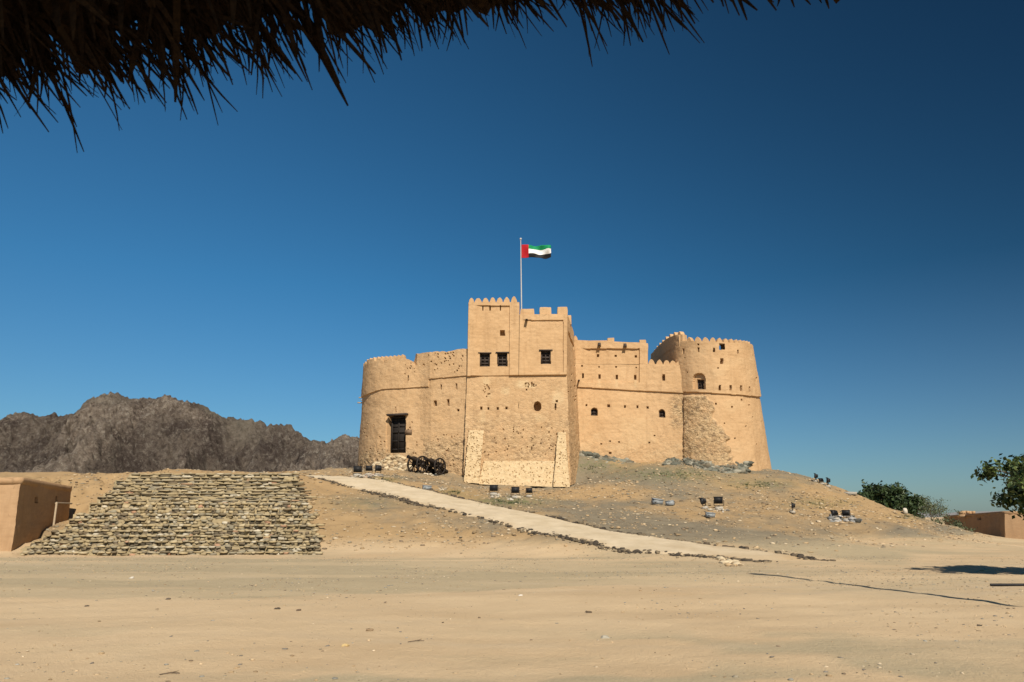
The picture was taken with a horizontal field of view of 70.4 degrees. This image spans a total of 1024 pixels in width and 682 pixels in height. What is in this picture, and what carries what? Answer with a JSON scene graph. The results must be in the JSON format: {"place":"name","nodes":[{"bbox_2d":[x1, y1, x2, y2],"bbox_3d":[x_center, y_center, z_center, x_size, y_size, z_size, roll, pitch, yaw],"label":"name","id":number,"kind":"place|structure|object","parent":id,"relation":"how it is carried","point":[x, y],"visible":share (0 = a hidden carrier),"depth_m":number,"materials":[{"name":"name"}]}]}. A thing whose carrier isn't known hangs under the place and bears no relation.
{"place":"outdoors","nodes":[
{"label":"outdoors","id":0,"kind":"place"},
{"bbox_2d":[0,391,358,473],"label":"mountain","id":1,"kind":"structure","parent":0,"point":[111,432],"depth_m":390.10,"materials":[{"name":"stone"}]},
{"bbox_2d":[0,0,839,152],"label":"thatched canopy","id":2,"kind":"object","parent":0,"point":[84,35],"visible":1,"depth_m":2.02,"materials":[{"name":"brown plant"}]},
{"bbox_2d":[0,456,1023,681],"bbox_3d":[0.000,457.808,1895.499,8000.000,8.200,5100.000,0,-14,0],"label":"ground","id":3,"kind":"structure","parent":0,"point":[465,643],"depth_m":15.15,"materials":[{"name":"beige sand"}]},
{"bbox_2d":[0,477,71,550],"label":"hut","id":4,"kind":"object","parent":3,"relation":"on","point":[27,507],"visible":0.8,"depth_m":35.38,"materials":[{"name":"brown paint"}]},
{"bbox_2d":[52,502,72,525],"bbox_3d":[-25.732,10.161,41.368,0.259,1.917,4.923,6,-15,-22],"label":"post frame","id":5,"kind":"object","parent":3,"relation":"on","point":[55,510],"visible":0.83,"depth_m":39.80,"materials":[{"name":"beige wood"}]},
{"bbox_2d":[19,472,325,555],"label":"stone steps","id":6,"kind":"structure","parent":3,"relation":"on","point":[200,514],"depth_m":38.52,"materials":[{"name":"beige stone"}]},
{"bbox_2d":[353,466,362,475],"bbox_3d":[-11.596,9.793,54.443,0.709,0.889,0.407,2,-28,-8],"label":"floodlight","id":7,"kind":"object","parent":3,"relation":"on","point":[358,468],"visible":0.84,"depth_m":54.42,"materials":[{"name":"black paint"}]},
{"bbox_2d":[351,474,383,477],"bbox_3d":[-10.791,10.063,53.913,2.465,0.603,3.458,3,-14,-11],"label":"rubble pile","id":8,"kind":"object","parent":3,"relation":"on","point":[369,475],"visible":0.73,"depth_m":53.38,"materials":[{"name":"stone"}]},
{"bbox_2d":[366,466,372,474],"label":"floodlight","id":9,"kind":"object","parent":3,"relation":"on","point":[369,468],"visible":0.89,"depth_m":55.60,"materials":[{"name":"metal"}]},
{"bbox_2d":[375,465,381,474],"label":"floodlight","id":10,"kind":"object","parent":3,"relation":"on","point":[378,467],"visible":0.84,"depth_m":54.98,"materials":[{"name":"metal"}]},
{"bbox_2d":[371,453,413,470],"bbox_3d":[-10.313,10.490,62.144,4.609,1.804,1.202,-7,-15,26],"label":"rubble pile","id":11,"kind":"object","parent":3,"relation":"on","point":[396,461],"visible":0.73,"depth_m":61.87,"materials":[{"name":"stone"}]},
{"bbox_2d":[407,455,433,472],"bbox_3d":[-7.470,10.215,59.911,1.254,1.411,3.261,-10,-17,37],"label":"cannon","id":12,"kind":"object","parent":3,"relation":"on","point":[418,462],"visible":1,"depth_m":59.38,"materials":[{"name":"black metal"}]},
{"bbox_2d":[422,485,431,489],"bbox_3d":[-5.728,9.867,48.814,0.607,0.313,0.396,9,-10,-18],"label":"utility box","id":13,"kind":"object","parent":3,"relation":"on","point":[425,487],"visible":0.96,"depth_m":48.65,"materials":[{"name":"grey metal"}]},
{"bbox_2d":[424,457,447,474],"bbox_3d":[-6.090,10.467,60.407,1.254,1.411,3.261,-10,-17,37],"label":"cannon","id":14,"kind":"object","parent":3,"relation":"on","point":[436,465],"visible":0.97,"depth_m":59.91,"materials":[{"name":"black metal"}]},
{"bbox_2d":[489,485,497,495],"bbox_3d":[-1.258,10.264,49.882,0.650,0.815,0.373,0,-28,0],"label":"floodlight","id":15,"kind":"object","parent":3,"relation":"on","point":[493,487],"visible":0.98,"depth_m":49.85,"materials":[{"name":"metal"}]},
{"bbox_2d":[491,493,522,500],"bbox_3d":[-0.337,10.717,49.866,3.670,0.598,2.174,9,-16,-33],"label":"rubble pile","id":16,"kind":"object","parent":3,"relation":"on","point":[498,495],"visible":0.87,"depth_m":49.38,"materials":[{"name":"stone"}]},
{"bbox_2d":[20,458,1000,552],"bbox_3d":[2.689,9.844,48.854,69.536,7.425,36.702,0,-14,0],"label":"hill rubble","id":17,"kind":"object","parent":3,"relation":"on","point":[544,495],"visible":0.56,"depth_m":48.12,"materials":[{"name":"stone"}]},
{"bbox_2d":[511,487,518,497],"bbox_3d":[0.236,10.431,49.844,0.632,0.793,0.363,1,-8,-4],"label":"floodlight","id":18,"kind":"object","parent":3,"relation":"on","point":[514,489],"visible":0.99,"depth_m":49.76,"materials":[{"name":"metal"}]},
{"bbox_2d":[525,488,532,496],"bbox_3d":[1.223,10.903,52.106,0.529,0.663,0.304,-1,-8,6],"label":"floodlight","id":19,"kind":"object","parent":3,"relation":"on","point":[528,490],"visible":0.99,"depth_m":52.04,"materials":[{"name":"metal"}]},
{"bbox_2d":[357,296,771,486],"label":"fort","id":20,"kind":"structure","parent":3,"relation":"on","point":[513,394],"depth_m":64.16,"materials":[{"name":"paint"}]},
{"bbox_2d":[405,430,411,434],"bbox_3d":[-9.028,7.936,63.222,0.640,0.417,0.100,-4,-14,15],"label":"plaque","id":21,"kind":"object","parent":20,"relation":"attached to","point":[407,432],"visible":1,"depth_m":63.18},
{"bbox_2d":[520,238,521,308],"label":"flagpole","id":22,"kind":"object","parent":20,"relation":"on","point":[521,272],"visible":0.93,"depth_m":66.22,"materials":[{"name":"metal"}]},
{"bbox_2d":[521,245,550,258],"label":"flag","id":23,"kind":"object","parent":22,"relation":"attached to","point":[540,251],"visible":1,"depth_m":66.65,"materials":[{"name":"multicoloured fabric"}]},
{"bbox_2d":[309,475,835,562],"bbox_3d":[-2.186,9.419,41.841,39.932,4.852,5.297,-13,-19,43],"label":"edge rubble","id":24,"kind":"object","parent":3,"relation":"on","point":[600,546],"visible":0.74,"depth_m":33.59,"materials":[{"name":"stone"}]},
{"bbox_2d":[579,450,633,463],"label":"rock outcrop","id":25,"kind":"object","parent":3,"relation":"on","point":[596,456],"visible":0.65,"depth_m":65.44,"materials":[{"name":"stone"}]},
{"bbox_2d":[373,464,931,520],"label":"grass","id":26,"kind":"structure","parent":3,"relation":"on","point":[458,492],"depth_m":52.91,"materials":[{"name":"green plant"}]},
{"bbox_2d":[651,497,663,504],"bbox_3d":[10.068,11.133,50.318,0.745,0.384,0.486,11,-4,-13],"label":"utility box","id":27,"kind":"object","parent":3,"relation":"on","point":[656,501],"visible":1,"depth_m":50.14,"materials":[{"name":"grey metal"}]},
{"bbox_2d":[665,500,674,505],"bbox_3d":[10.877,11.179,49.913,0.590,0.304,0.385,-17,-34,26],"label":"utility box","id":28,"kind":"object","parent":3,"relation":"on","point":[669,502],"visible":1,"depth_m":49.80,"materials":[{"name":"grey metal"}]},
{"bbox_2d":[662,457,682,464],"bbox_3d":[14.127,10.731,64.125,2.055,1.097,1.843,0,-14,0],"label":"rock outcrop","id":29,"kind":"object","parent":3,"relation":"on","point":[672,461],"visible":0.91,"depth_m":64.14,"materials":[{"name":"stone"}]},
{"bbox_2d":[698,498,708,508],"bbox_3d":[12.902,10.940,48.815,0.375,0.820,0.654,-25,-25,29],"label":"floodlight","id":30,"kind":"object","parent":3,"relation":"on","point":[702,501],"visible":0.98,"depth_m":48.67,"materials":[{"name":"metal"}]},
{"bbox_2d":[705,512,715,517],"bbox_3d":[12.161,10.668,44.507,0.554,0.286,0.361,7,-7,-9],"label":"utility box","id":31,"kind":"object","parent":3,"relation":"on","point":[710,514],"visible":1,"depth_m":44.37,"materials":[{"name":"grey metal"}]},
{"bbox_2d":[705,508,729,511],"bbox_3d":[13.559,11.226,48.068,1.928,0.304,1.342,0,-14,0],"label":"rubble pile","id":32,"kind":"object","parent":3,"relation":"on","point":[723,510],"visible":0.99,"depth_m":47.75,"materials":[{"name":"stone"}]},
{"bbox_2d":[682,456,754,473],"bbox_3d":[17.987,10.876,62.898,6.256,1.938,2.688,-2,-14,8],"label":"rock outcrop","id":33,"kind":"object","parent":3,"relation":"on","point":[744,466],"visible":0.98,"depth_m":62.45,"materials":[{"name":"stone"}]},
{"bbox_2d":[713,497,723,508],"bbox_3d":[13.999,10.991,49.092,0.694,0.870,0.398,0,-8,0],"label":"floodlight","id":34,"kind":"object","parent":3,"relation":"on","point":[718,500],"visible":0.91,"depth_m":49.01,"materials":[{"name":"metal"}]},
{"bbox_2d":[716,556,744,565],"bbox_3d":[8.186,8.300,27.288,0.856,0.279,3.682,-3,-14,11],"label":"rubble pile","id":35,"kind":"object","parent":3,"relation":"on","point":[729,561],"visible":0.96,"depth_m":26.87,"materials":[{"name":"stone"}]},
{"bbox_2d":[790,502,794,512],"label":"floodlight","id":36,"kind":"object","parent":3,"relation":"on","point":[792,507],"visible":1,"depth_m":47.19,"materials":[{"name":"metal"}]},
{"bbox_2d":[813,473,817,481],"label":"floodlight","id":37,"kind":"object","parent":3,"relation":"on","point":[815,477],"visible":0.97,"depth_m":59.99,"materials":[{"name":"metal"}]},
{"bbox_2d":[825,477,830,487],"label":"floodlight","id":38,"kind":"object","parent":3,"relation":"on","point":[827,481],"visible":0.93,"depth_m":59.43,"materials":[{"name":"metal"}]},
{"bbox_2d":[829,510,839,519],"bbox_3d":[20.564,11.084,46.151,0.551,0.691,0.316,8,-30,-29],"label":"floodlight","id":39,"kind":"object","parent":3,"relation":"on","point":[834,512],"visible":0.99,"depth_m":46.11,"materials":[{"name":"metal"}]},
{"bbox_2d":[827,514,862,522],"bbox_3d":[21.189,11.395,46.569,2.830,0.624,2.013,2,-14,-9],"label":"rubble pile","id":40,"kind":"object","parent":3,"relation":"on","point":[851,518],"visible":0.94,"depth_m":45.81,"materials":[{"name":"stone"}]},
{"bbox_2d":[841,510,850,519],"bbox_3d":[21.332,11.149,46.298,0.554,0.694,0.318,-6,-9,24],"label":"floodlight","id":41,"kind":"object","parent":3,"relation":"on","point":[845,513],"visible":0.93,"depth_m":46.24,"materials":[{"name":"metal"}]},
{"bbox_2d":[844,492,856,494],"bbox_3d":[27.419,12.345,58.776,1.030,0.263,0.675,1,-14,-5],"label":"stone","id":42,"kind":"object","parent":3,"relation":"on","point":[852,493],"visible":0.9,"depth_m":58.52,"materials":[{"name":"white stone"}]},
{"bbox_2d":[857,479,925,516],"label":"scrub tree","id":43,"kind":"object","parent":3,"relation":"on","point":[893,496],"visible":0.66,"depth_m":74.69,"materials":[{"name":"green plant"}]},
{"bbox_2d":[914,493,949,517],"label":"acacia tree","id":44,"kind":"object","parent":3,"relation":"on","point":[925,501],"visible":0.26,"depth_m":77.46,"materials":[{"name":"green plant"}]},
{"bbox_2d":[917,502,962,523],"bbox_3d":[33.246,13.831,57.727,4.169,2.111,2.722,2,-14,-9],"label":"shrub","id":45,"kind":"object","parent":3,"relation":"on","point":[932,514],"visible":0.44,"depth_m":57.28,"materials":[{"name":"green plant"}]},
{"bbox_2d":[940,517,977,531],"bbox_3d":[34.319,14.232,55.855,2.297,1.336,2.352,6,-15,-25],"label":"shrub","id":46,"kind":"object","parent":3,"relation":"on","point":[957,524],"visible":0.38,"depth_m":55.85,"materials":[{"name":"green plant"}]},
{"bbox_2d":[945,511,1023,538],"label":"building","id":47,"kind":"structure","parent":3,"relation":"on","point":[1002,524],"depth_m":55.51,"materials":[{"name":"brown paint"}]},
{"bbox_2d":[957,511,974,516],"bbox_3d":[40.270,15.305,64.210,1.500,0.578,0.616,0,-14,0],"label":"roof vent","id":48,"kind":"object","parent":47,"relation":"on","point":[964,513],"visible":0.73,"depth_m":64.06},
{"bbox_2d":[970,453,1023,519],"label":"broadleaf tree","id":49,"kind":"object","parent":3,"relation":"on","point":[1014,487],"visible":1,"depth_m":22.00,"materials":[{"name":"green plant"}]},
{"bbox_2d":[990,583,1023,585],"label":"pipe","id":50,"kind":"object","parent":3,"relation":"on","point":[1006,584],"visible":1,"depth_m":18.13,"materials":[{"name":"grey metal"}]},
{"bbox_2d":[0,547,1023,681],"bbox_3d":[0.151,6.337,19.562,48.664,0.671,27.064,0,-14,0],"label":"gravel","id":51,"kind":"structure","parent":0,"point":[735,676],"depth_m":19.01,"materials":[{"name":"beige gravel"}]},
{"bbox_2d":[0,0,1023,513],"label":"sky","id":52,"kind":"structure","parent":0,"point":[836,192],"materials":[{"name":"blue"}]},
{"bbox_2d":[306,475,802,559],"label":"path","id":53,"kind":"structure","parent":0,"point":[515,519],"depth_m":37.55,"materials":[{"name":"beige concrete"}]},
{"bbox_2d":[917,511,998,516],"bbox_3d":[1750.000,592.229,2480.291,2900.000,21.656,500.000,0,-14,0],"label":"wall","id":54,"kind":"structure","parent":0,"point":[954,513],"depth_m":2417.66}
]}

